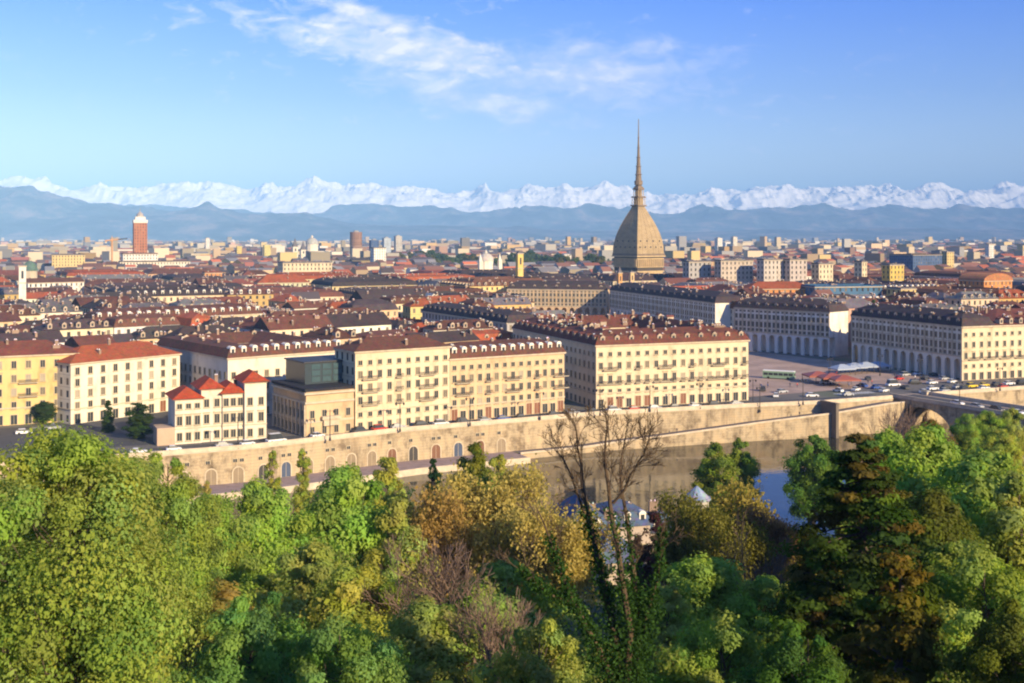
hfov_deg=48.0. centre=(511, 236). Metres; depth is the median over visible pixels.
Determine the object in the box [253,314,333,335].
town house
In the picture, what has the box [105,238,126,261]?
tower crane
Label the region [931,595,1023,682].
leafy tree
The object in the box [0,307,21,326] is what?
town house
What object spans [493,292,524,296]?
town house
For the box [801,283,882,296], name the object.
town house
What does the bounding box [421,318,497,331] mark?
town house
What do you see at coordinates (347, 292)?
city block
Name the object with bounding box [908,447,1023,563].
leafy tree
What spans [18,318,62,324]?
town house
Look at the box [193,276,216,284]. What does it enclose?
town house
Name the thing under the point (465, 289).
city block
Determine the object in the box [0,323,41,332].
town house
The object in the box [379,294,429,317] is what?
town house
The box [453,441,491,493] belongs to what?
leafy tree
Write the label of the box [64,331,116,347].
town house
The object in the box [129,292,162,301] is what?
town house
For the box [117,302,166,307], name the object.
town house
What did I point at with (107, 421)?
conifer
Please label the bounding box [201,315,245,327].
town house
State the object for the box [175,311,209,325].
town house
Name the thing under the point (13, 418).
window
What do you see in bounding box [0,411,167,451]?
side street
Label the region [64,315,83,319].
town house
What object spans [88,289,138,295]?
town house
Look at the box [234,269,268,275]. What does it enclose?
town house
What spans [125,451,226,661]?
leafy tree
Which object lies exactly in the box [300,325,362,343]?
town house
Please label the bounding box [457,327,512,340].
town house
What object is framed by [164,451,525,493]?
quay
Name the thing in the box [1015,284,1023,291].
town house
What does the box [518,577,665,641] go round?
hillside
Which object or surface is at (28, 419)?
window
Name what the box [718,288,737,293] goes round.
town house
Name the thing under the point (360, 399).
window
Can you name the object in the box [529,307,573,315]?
town house
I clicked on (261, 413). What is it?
window
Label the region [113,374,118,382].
window
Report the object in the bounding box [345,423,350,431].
window
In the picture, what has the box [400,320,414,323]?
town house
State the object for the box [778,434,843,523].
leafy tree
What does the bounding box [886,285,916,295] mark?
town house
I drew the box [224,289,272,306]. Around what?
town house
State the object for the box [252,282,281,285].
town house
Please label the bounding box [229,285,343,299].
city block
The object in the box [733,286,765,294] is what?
town house
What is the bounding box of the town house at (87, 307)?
[80,299,104,314]
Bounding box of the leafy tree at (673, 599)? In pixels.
[621,584,698,681]
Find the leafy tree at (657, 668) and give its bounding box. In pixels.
[645,658,734,682]
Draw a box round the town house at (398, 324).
[389,319,412,328]
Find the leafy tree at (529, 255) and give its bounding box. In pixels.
[522,250,533,260]
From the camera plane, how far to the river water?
309.89 m
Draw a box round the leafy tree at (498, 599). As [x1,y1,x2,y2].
[449,588,543,682]
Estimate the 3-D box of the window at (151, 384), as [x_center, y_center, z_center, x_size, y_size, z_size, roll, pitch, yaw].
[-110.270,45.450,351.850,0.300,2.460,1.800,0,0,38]
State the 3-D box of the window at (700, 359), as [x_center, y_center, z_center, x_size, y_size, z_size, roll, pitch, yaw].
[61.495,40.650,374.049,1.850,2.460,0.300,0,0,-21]
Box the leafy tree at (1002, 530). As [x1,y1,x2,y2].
[978,470,1023,590]
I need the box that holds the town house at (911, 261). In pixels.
[889,253,941,270]
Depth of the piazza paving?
447.88 m
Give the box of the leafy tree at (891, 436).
[828,425,907,532]
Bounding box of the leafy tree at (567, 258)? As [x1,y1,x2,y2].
[563,256,571,261]
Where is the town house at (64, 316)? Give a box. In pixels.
[41,312,84,319]
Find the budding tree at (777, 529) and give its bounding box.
[730,499,798,583]
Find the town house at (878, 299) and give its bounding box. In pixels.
[863,295,886,302]
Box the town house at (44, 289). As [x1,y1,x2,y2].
[26,286,72,291]
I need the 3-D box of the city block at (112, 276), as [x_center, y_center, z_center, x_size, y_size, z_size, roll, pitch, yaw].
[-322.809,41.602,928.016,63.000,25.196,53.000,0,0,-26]
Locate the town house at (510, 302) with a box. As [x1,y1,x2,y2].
[476,294,530,308]
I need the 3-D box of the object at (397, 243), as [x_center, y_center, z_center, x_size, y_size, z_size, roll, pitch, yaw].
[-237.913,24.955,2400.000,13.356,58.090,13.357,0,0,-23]
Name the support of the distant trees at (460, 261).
on the plain
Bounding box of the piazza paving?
[748,351,957,396]
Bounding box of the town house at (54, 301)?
[37,295,72,305]
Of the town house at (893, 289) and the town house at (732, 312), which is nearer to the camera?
the town house at (732, 312)
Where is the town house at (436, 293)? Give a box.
[427,288,460,295]
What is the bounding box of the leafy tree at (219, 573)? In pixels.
[158,564,280,682]
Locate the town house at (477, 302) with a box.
[458,298,494,307]
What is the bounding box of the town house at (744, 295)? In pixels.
[737,290,767,298]
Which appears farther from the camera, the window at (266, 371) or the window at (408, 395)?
the window at (266, 371)
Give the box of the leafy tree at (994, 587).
[920,540,1023,682]
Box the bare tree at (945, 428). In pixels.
[921,404,956,443]
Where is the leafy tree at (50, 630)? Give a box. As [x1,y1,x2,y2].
[0,413,215,682]
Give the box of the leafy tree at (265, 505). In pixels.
[223,474,318,600]
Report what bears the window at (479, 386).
in the apartment building at (505, 377)
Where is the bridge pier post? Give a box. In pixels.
[820,400,839,437]
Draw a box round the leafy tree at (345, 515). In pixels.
[291,461,398,587]
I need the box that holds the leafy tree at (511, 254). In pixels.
[505,252,515,261]
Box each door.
[160,400,165,411]
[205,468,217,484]
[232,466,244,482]
[257,464,268,480]
[280,461,291,477]
[304,458,313,472]
[324,455,335,471]
[346,453,356,465]
[367,450,376,465]
[387,448,396,459]
[408,445,418,460]
[431,443,440,457]
[451,409,457,421]
[453,441,462,456]
[476,440,484,453]
[485,406,491,417]
[496,438,505,452]
[526,402,531,414]
[534,402,539,413]
[557,400,563,411]
[607,397,613,405]
[616,396,622,406]
[635,395,640,405]
[644,395,649,405]
[680,393,685,403]
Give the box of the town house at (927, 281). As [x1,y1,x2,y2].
[903,277,939,285]
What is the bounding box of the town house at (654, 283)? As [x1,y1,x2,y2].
[630,280,660,284]
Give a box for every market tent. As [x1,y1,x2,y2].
[828,364,855,374]
[840,363,867,372]
[852,362,878,372]
[864,361,891,371]
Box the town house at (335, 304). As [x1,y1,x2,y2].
[318,300,349,308]
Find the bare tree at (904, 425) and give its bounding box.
[878,399,920,452]
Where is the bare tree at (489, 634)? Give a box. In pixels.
[443,579,545,682]
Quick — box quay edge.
[189,457,530,502]
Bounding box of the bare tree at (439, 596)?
[351,531,493,667]
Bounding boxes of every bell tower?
[18,262,26,300]
[292,239,297,257]
[300,242,305,257]
[515,250,523,276]
[616,266,622,283]
[628,270,634,282]
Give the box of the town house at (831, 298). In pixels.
[810,294,836,300]
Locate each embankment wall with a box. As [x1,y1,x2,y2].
[0,418,511,485]
[512,395,892,450]
[924,386,1023,423]
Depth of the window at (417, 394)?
330.06 m
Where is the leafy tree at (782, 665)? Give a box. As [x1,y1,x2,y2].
[730,621,861,682]
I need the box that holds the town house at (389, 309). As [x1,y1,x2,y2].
[339,298,398,317]
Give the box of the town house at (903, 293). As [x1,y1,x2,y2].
[887,291,925,300]
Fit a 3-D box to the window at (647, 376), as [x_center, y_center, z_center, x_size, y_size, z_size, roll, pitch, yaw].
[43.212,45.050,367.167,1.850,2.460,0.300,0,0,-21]
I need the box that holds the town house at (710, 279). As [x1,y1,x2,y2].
[686,277,726,281]
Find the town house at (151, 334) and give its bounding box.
[131,323,182,343]
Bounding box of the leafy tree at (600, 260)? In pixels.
[592,256,604,264]
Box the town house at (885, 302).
[866,299,905,305]
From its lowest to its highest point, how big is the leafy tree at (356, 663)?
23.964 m
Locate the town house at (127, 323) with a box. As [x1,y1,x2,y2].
[105,312,179,333]
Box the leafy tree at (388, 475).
[368,456,415,520]
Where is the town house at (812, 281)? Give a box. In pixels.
[796,279,831,283]
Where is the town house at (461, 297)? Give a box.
[428,294,469,302]
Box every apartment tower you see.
[683,260,710,277]
[714,258,752,281]
[757,258,783,280]
[783,258,807,280]
[811,262,833,280]
[854,259,867,276]
[882,262,904,280]
[941,251,953,267]
[985,243,993,258]
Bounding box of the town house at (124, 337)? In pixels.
[64,333,132,342]
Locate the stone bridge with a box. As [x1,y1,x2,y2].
[890,390,1023,436]
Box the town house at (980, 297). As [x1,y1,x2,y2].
[944,289,998,307]
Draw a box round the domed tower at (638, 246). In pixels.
[611,119,665,273]
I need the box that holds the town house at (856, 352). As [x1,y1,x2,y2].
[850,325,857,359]
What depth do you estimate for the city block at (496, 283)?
772.35 m
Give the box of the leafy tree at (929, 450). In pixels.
[879,421,964,540]
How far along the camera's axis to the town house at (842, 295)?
635.79 m
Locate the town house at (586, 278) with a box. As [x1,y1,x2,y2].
[570,275,598,280]
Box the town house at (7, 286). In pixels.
[0,285,15,286]
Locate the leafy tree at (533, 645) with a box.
[465,616,606,682]
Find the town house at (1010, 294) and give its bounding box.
[989,288,1023,302]
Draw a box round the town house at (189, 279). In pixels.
[184,275,226,282]
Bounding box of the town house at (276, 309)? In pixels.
[259,306,285,310]
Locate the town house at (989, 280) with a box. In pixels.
[958,272,1012,287]
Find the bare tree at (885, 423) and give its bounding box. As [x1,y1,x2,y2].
[857,407,900,448]
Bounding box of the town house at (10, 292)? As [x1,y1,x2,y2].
[0,287,18,299]
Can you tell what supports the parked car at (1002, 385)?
on the riverside road at (935, 390)
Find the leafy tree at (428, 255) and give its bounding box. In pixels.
[425,254,439,261]
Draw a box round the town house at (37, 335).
[0,329,65,344]
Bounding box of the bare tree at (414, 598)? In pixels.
[358,548,445,625]
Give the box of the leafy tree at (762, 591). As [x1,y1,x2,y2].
[738,573,779,647]
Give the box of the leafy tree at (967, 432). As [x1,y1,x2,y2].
[947,413,983,460]
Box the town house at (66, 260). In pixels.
[51,253,84,267]
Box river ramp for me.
[513,401,904,457]
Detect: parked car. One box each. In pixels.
[15,428,31,434]
[29,426,45,431]
[44,423,60,428]
[129,447,147,452]
[166,445,181,449]
[215,441,232,445]
[239,439,254,444]
[310,432,324,436]
[351,426,368,431]
[371,424,387,429]
[390,423,406,427]
[413,420,429,425]
[432,419,448,423]
[455,417,470,422]
[478,416,491,420]
[495,415,510,418]
[514,413,527,417]
[547,411,559,414]
[606,405,621,409]
[628,405,640,408]
[647,404,661,407]
[668,403,680,406]
[688,402,700,405]
[707,400,720,404]
[729,400,742,403]
[776,388,787,392]
[805,392,818,396]
[819,379,832,383]
[832,387,843,391]
[842,391,853,395]
[851,386,860,390]
[856,383,867,386]
[870,384,881,388]
[879,387,888,391]
[899,371,910,375]
[900,385,909,388]
[908,379,921,383]
[920,375,929,379]
[926,380,937,383]
[926,385,938,389]
[939,376,948,379]
[939,387,950,390]
[947,379,956,382]
[950,400,964,404]
[958,385,970,389]
[966,382,977,387]
[969,402,983,407]
[977,385,989,388]
[978,382,989,385]
[989,404,1004,410]
[991,381,1000,385]
[997,383,1008,386]
[1003,380,1014,384]
[1015,379,1023,383]
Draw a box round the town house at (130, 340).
[128,339,156,343]
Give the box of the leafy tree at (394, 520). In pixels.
[361,496,441,592]
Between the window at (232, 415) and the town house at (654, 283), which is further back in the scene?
the town house at (654, 283)
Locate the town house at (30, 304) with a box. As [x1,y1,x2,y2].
[0,300,38,307]
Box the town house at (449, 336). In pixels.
[405,327,480,342]
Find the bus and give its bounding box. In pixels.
[763,369,795,379]
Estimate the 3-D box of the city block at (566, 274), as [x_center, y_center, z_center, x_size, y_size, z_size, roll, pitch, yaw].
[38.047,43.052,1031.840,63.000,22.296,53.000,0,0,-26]
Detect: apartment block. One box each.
[156,327,341,413]
[421,301,533,331]
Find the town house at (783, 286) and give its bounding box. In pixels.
[737,281,804,294]
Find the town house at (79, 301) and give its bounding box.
[71,292,129,309]
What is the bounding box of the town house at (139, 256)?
[121,253,157,260]
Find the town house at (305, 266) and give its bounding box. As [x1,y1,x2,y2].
[277,260,331,271]
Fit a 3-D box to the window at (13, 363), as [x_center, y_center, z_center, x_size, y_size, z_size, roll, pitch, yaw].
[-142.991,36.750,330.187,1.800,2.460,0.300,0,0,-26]
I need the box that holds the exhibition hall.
[271,355,354,436]
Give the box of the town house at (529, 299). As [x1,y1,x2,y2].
[493,294,533,307]
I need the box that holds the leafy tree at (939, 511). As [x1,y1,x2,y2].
[898,484,992,571]
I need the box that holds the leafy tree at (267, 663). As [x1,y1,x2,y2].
[166,591,335,682]
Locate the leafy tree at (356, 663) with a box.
[289,612,413,682]
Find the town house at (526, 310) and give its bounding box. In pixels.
[507,307,539,312]
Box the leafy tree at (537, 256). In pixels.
[533,254,541,260]
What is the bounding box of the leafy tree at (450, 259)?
[442,257,454,261]
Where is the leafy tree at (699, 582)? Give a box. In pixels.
[614,550,762,655]
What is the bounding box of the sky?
[0,0,1023,194]
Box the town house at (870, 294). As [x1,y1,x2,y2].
[852,292,884,297]
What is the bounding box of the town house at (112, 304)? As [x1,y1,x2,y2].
[94,297,151,310]
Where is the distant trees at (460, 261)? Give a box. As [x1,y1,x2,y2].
[38,240,972,265]
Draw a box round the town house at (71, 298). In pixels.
[61,295,103,302]
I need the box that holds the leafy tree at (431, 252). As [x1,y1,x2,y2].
[426,249,438,255]
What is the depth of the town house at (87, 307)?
563.33 m
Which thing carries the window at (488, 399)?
in the apartment building at (505, 377)
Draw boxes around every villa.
[153,369,268,445]
[553,495,669,584]
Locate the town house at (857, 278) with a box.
[846,276,876,280]
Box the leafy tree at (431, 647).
[361,594,490,682]
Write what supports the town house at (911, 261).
on the ground
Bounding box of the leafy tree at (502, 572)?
[434,557,589,667]
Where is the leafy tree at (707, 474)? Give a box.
[690,442,753,508]
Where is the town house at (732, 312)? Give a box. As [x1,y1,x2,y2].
[730,297,750,328]
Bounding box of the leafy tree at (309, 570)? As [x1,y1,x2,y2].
[247,536,358,681]
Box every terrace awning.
[801,371,833,383]
[817,373,839,382]
[827,375,860,387]
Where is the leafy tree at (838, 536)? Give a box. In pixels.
[817,516,852,582]
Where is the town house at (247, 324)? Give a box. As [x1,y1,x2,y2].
[229,315,262,331]
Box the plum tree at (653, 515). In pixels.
[637,510,669,599]
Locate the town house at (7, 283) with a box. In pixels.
[0,280,14,284]
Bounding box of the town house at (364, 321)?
[324,308,391,332]
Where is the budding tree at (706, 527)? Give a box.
[645,483,776,581]
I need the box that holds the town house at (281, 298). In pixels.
[268,292,303,306]
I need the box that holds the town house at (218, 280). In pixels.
[191,278,232,283]
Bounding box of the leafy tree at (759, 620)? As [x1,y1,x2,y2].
[751,580,813,648]
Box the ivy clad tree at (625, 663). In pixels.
[491,397,693,682]
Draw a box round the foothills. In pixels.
[124,203,1023,231]
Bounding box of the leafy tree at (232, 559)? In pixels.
[191,492,265,593]
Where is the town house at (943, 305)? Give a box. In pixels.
[906,303,960,309]
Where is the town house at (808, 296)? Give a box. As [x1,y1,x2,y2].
[797,295,820,297]
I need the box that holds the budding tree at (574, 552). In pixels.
[487,499,624,617]
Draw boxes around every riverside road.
[1,394,877,460]
[905,384,1023,392]
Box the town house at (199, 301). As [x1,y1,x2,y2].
[168,298,224,305]
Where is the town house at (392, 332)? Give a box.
[356,328,417,337]
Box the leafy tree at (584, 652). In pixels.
[575,641,620,666]
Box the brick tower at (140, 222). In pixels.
[132,212,147,252]
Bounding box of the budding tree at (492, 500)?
[407,452,567,622]
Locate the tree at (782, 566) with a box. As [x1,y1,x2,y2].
[719,509,801,595]
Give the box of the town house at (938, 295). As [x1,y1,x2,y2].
[926,291,949,300]
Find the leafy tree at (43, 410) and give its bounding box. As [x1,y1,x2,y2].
[29,401,57,423]
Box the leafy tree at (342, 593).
[295,561,412,682]
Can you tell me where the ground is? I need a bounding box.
[0,347,1023,457]
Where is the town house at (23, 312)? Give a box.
[0,304,40,322]
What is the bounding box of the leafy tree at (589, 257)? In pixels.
[584,253,596,262]
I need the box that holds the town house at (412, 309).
[403,297,457,319]
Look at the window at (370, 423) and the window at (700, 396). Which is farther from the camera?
the window at (700, 396)
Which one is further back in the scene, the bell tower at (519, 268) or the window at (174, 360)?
the bell tower at (519, 268)
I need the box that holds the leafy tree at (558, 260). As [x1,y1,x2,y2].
[554,257,564,262]
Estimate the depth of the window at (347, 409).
317.26 m
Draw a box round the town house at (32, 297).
[26,291,56,302]
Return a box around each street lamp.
[232,416,243,448]
[756,387,763,412]
[956,381,962,403]
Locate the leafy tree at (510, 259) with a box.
[508,257,523,261]
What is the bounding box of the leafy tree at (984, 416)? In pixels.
[975,409,1006,447]
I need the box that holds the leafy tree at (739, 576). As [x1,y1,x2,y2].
[711,570,750,602]
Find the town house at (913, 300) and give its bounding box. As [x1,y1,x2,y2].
[898,297,943,304]
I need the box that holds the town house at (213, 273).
[202,271,221,276]
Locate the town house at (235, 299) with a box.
[194,293,256,304]
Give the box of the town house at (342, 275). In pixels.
[333,274,361,276]
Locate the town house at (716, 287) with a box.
[705,284,736,290]
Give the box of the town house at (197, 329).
[157,321,239,339]
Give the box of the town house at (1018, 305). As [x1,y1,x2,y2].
[1011,303,1023,307]
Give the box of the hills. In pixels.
[0,186,1023,240]
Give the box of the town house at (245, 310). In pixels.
[82,302,262,320]
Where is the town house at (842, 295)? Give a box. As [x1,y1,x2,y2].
[821,292,858,298]
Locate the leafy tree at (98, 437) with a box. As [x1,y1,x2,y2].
[67,430,151,568]
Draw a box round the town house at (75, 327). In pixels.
[30,315,113,336]
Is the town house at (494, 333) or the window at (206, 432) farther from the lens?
the town house at (494, 333)
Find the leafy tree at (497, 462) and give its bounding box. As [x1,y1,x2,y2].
[477,454,518,549]
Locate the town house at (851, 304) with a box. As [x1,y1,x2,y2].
[834,297,872,346]
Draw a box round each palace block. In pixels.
[507,280,609,315]
[511,310,749,408]
[609,282,740,327]
[733,295,849,356]
[851,302,1023,380]
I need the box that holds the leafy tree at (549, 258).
[545,256,553,260]
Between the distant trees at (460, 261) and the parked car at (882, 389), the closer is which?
the parked car at (882, 389)
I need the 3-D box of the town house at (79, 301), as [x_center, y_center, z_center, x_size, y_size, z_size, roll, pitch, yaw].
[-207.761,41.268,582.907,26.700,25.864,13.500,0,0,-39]
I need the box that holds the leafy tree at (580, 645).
[569,634,588,651]
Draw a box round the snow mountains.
[0,175,1023,213]
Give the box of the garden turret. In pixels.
[685,486,710,507]
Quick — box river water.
[183,423,1023,544]
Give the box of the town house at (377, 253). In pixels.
[370,247,385,261]
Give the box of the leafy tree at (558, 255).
[552,253,563,257]
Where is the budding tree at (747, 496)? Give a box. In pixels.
[655,471,816,584]
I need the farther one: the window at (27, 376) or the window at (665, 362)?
the window at (665, 362)
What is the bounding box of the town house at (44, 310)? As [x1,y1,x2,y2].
[28,302,81,319]
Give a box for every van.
[265,432,286,441]
[885,379,900,385]
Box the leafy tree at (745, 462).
[725,437,761,498]
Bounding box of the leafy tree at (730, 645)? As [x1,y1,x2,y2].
[647,607,770,682]
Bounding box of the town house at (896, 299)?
[888,295,909,303]
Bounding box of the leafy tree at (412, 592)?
[383,579,433,682]
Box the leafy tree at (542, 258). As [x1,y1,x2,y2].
[539,254,553,260]
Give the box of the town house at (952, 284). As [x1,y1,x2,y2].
[939,283,958,285]
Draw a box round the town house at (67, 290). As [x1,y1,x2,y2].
[57,287,78,292]
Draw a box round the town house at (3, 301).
[0,297,22,303]
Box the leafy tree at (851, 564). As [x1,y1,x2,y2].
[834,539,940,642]
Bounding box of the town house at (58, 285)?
[50,283,69,286]
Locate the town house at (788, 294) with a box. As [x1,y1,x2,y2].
[763,291,805,296]
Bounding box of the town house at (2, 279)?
[0,275,9,281]
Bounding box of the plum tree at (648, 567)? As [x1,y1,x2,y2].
[623,532,659,592]
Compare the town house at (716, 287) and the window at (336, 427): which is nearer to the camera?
the window at (336, 427)
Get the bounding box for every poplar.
[201,481,213,506]
[262,450,281,496]
[291,449,315,532]
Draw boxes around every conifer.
[101,400,115,432]
[119,402,153,438]
[748,432,960,682]
[834,552,949,682]
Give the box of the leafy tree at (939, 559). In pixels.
[922,538,1002,680]
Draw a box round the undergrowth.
[197,564,669,682]
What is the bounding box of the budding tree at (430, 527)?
[371,477,487,603]
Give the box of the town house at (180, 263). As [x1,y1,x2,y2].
[118,260,189,267]
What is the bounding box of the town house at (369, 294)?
[348,288,426,300]
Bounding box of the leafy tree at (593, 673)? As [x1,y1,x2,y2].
[578,661,602,682]
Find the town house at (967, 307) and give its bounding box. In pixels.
[951,303,976,309]
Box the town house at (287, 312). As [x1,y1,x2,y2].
[262,307,386,316]
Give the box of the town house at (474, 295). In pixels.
[438,292,488,298]
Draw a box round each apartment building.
[0,339,79,425]
[56,338,181,423]
[332,333,451,429]
[446,337,568,421]
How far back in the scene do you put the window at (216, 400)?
304.07 m
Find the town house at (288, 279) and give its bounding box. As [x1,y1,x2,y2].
[253,272,309,286]
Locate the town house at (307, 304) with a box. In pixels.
[281,298,333,309]
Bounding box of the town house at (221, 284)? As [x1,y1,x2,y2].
[204,281,243,287]
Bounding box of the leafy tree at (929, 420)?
[916,417,957,445]
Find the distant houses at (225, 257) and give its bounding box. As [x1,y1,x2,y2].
[0,236,1023,302]
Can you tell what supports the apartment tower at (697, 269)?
on the ground
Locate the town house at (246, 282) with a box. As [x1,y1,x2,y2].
[229,277,257,285]
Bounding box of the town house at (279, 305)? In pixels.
[270,300,286,308]
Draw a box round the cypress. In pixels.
[424,458,442,548]
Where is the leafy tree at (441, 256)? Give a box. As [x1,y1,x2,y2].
[435,254,456,260]
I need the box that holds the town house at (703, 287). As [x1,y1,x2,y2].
[673,283,713,289]
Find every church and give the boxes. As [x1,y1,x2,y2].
[17,257,37,284]
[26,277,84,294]
[306,235,323,251]
[470,250,501,269]
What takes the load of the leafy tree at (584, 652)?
on the hillside
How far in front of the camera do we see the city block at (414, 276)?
890.98 m
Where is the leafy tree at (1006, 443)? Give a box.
[972,428,1023,474]
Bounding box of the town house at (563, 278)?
[541,275,577,280]
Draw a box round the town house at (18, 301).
[4,299,31,303]
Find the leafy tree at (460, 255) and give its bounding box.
[455,253,465,260]
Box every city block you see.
[0,270,45,277]
[0,275,44,285]
[55,269,113,277]
[61,268,144,277]
[74,272,151,279]
[84,277,163,284]
[84,285,94,294]
[93,279,195,291]
[105,283,223,303]
[141,268,211,276]
[152,272,185,279]
[161,273,239,281]
[215,284,296,292]
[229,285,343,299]
[272,271,355,282]
[310,275,417,290]
[338,284,429,298]
[356,273,383,276]
[379,284,490,292]
[380,271,474,280]
[409,268,473,273]
[416,278,446,285]
[439,269,515,274]
[439,275,542,291]
[467,271,556,277]
[551,272,588,275]
[588,271,676,285]
[667,272,756,277]
[672,280,755,285]
[753,270,810,278]
[807,279,847,280]
[817,280,934,289]
[833,272,881,278]
[870,276,940,280]
[871,272,914,275]
[882,284,1002,294]
[914,270,1014,278]
[927,278,958,283]
[1012,277,1023,288]
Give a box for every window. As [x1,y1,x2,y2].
[0,415,2,424]
[10,414,17,424]
[11,361,16,368]
[11,374,17,382]
[11,388,16,396]
[11,401,16,409]
[25,360,31,368]
[25,374,30,382]
[25,387,31,395]
[25,400,30,408]
[25,413,31,423]
[39,359,45,367]
[39,373,45,381]
[40,386,45,394]
[74,367,79,375]
[74,390,80,398]
[74,401,80,410]
[74,413,80,423]
[75,378,80,386]
[87,366,93,374]
[87,377,92,385]
[87,400,92,408]
[87,411,93,421]
[88,388,93,396]
[100,387,105,395]
[100,410,104,419]
[101,364,105,372]
[101,376,105,383]
[101,398,105,406]
[112,408,118,417]
[113,363,117,371]
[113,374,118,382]
[113,385,118,393]
[113,397,118,405]
[125,362,129,370]
[125,373,129,381]
[125,384,130,392]
[125,395,129,403]
[125,406,130,416]
[137,361,142,369]
[137,372,142,379]
[137,383,142,390]
[137,394,142,401]
[148,403,153,412]
[149,360,153,367]
[149,370,153,378]
[149,381,153,389]
[149,392,153,400]
[160,359,165,366]
[160,369,164,377]
[161,380,165,387]
[172,358,176,365]
[172,368,176,376]
[172,379,176,386]
[176,414,183,426]
[176,432,182,441]
[177,403,182,409]
[185,403,191,409]
[185,413,191,425]
[185,432,191,441]
[194,402,200,408]
[194,413,200,425]
[194,431,200,440]
[203,412,210,424]
[203,430,209,439]
[204,399,209,407]
[213,411,220,423]
[214,398,219,407]
[214,429,220,438]
[222,411,229,423]
[223,398,229,407]
[223,429,228,438]
[230,397,236,406]
[230,411,236,422]
[230,429,236,437]
[231,372,235,379]
[237,397,243,406]
[237,410,243,422]
[237,428,242,437]
[247,397,253,406]
[247,410,253,422]
[247,428,252,437]
[257,409,264,421]
[258,396,264,405]
[258,427,264,436]
[264,369,269,377]
[275,368,279,376]
[309,410,315,419]
[309,426,314,435]
[322,425,327,433]
[334,408,338,414]
[334,425,339,432]
[345,407,350,415]
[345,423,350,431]
[357,371,362,379]
[357,383,362,392]
[357,396,362,405]
[358,412,363,417]
[367,359,372,365]
[368,370,372,378]
[368,383,373,391]
[368,396,372,404]
[368,421,372,429]
[377,359,382,364]
[377,369,382,377]
[377,382,382,390]
[377,395,382,403]
[387,369,391,377]
[387,381,392,389]
[387,394,392,402]
[387,419,391,427]
[396,357,401,363]
[396,368,401,376]
[396,380,401,389]
[396,393,401,401]
[406,357,411,362]
[406,367,411,375]
[406,380,410,388]
[406,392,411,400]
[406,417,411,425]
[415,367,420,375]
[415,379,420,387]
[415,392,420,400]
[424,356,429,361]
[424,366,429,374]
[424,391,429,399]
[424,406,429,411]
[425,378,429,386]
[425,415,429,423]
[434,355,438,360]
[434,365,438,373]
[434,378,438,386]
[434,390,438,398]
[434,405,438,410]
[442,377,447,385]
[442,389,447,397]
[443,365,447,372]
[443,414,447,421]
[452,365,457,370]
[452,375,456,383]
[452,387,456,395]
[452,399,457,407]
[460,374,465,382]
[460,399,465,407]
[460,410,465,416]
[461,387,465,394]
[468,409,474,419]
[469,364,474,369]
[469,374,474,381]
[469,386,473,394]
[469,398,473,406]
[477,373,481,381]
[477,385,482,393]
[477,397,482,405]
[477,409,482,418]
[486,363,490,368]
[486,373,490,380]
[486,385,490,392]
[486,397,490,404]
[494,372,498,380]
[494,384,498,392]
[494,396,498,404]
[494,407,499,416]
[502,371,507,379]
[502,383,507,391]
[502,395,507,403]
[502,406,507,415]
[510,406,515,415]
[518,405,523,413]
[519,370,522,378]
[526,382,531,389]
[526,393,531,401]
[527,370,531,377]
[534,369,538,377]
[542,369,547,376]
[542,380,546,388]
[542,403,547,412]
[550,380,555,387]
[550,391,555,399]
[550,402,555,410]
[558,368,562,375]
[558,379,562,387]
[558,391,562,398]
[598,374,603,383]
[598,399,603,408]
[605,564,613,575]
[608,362,612,369]
[608,373,612,383]
[617,351,621,356]
[617,362,621,369]
[617,375,621,381]
[626,361,631,368]
[626,373,630,382]
[626,397,631,406]
[645,360,649,367]
[645,374,649,381]
[653,396,658,404]
[654,360,658,367]
[654,374,658,381]
[662,395,667,404]
[663,360,667,367]
[663,371,667,380]
[671,395,676,403]
[672,349,676,354]
[672,359,676,366]
[672,370,676,380]
[681,359,685,366]
[689,394,694,403]
[698,358,703,365]
[698,394,703,402]
[707,358,711,364]
[707,371,711,378]
[707,393,712,401]
[716,371,720,378]
[716,393,720,401]
[724,357,729,364]
[724,368,729,377]
[724,392,729,401]
[733,357,737,363]
[733,368,737,377]
[733,392,737,399]
[741,391,746,399]
[943,340,946,348]
[952,341,956,349]
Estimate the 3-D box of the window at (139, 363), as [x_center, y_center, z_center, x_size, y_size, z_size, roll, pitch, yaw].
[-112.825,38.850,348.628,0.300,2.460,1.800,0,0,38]
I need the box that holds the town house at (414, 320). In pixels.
[389,317,421,322]
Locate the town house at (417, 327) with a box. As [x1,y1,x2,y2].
[404,320,441,332]
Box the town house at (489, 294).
[472,291,507,297]
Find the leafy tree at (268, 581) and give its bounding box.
[243,573,286,615]
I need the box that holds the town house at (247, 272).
[237,269,255,275]
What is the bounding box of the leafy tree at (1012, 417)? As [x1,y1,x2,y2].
[1000,407,1023,467]
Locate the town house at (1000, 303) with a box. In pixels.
[979,300,1019,306]
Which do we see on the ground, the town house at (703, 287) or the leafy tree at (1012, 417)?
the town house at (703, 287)
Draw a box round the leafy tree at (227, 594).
[157,576,263,682]
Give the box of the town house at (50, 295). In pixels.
[38,291,89,299]
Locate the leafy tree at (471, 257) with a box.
[461,254,476,260]
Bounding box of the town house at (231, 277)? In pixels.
[222,274,248,280]
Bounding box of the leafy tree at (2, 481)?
[0,473,83,679]

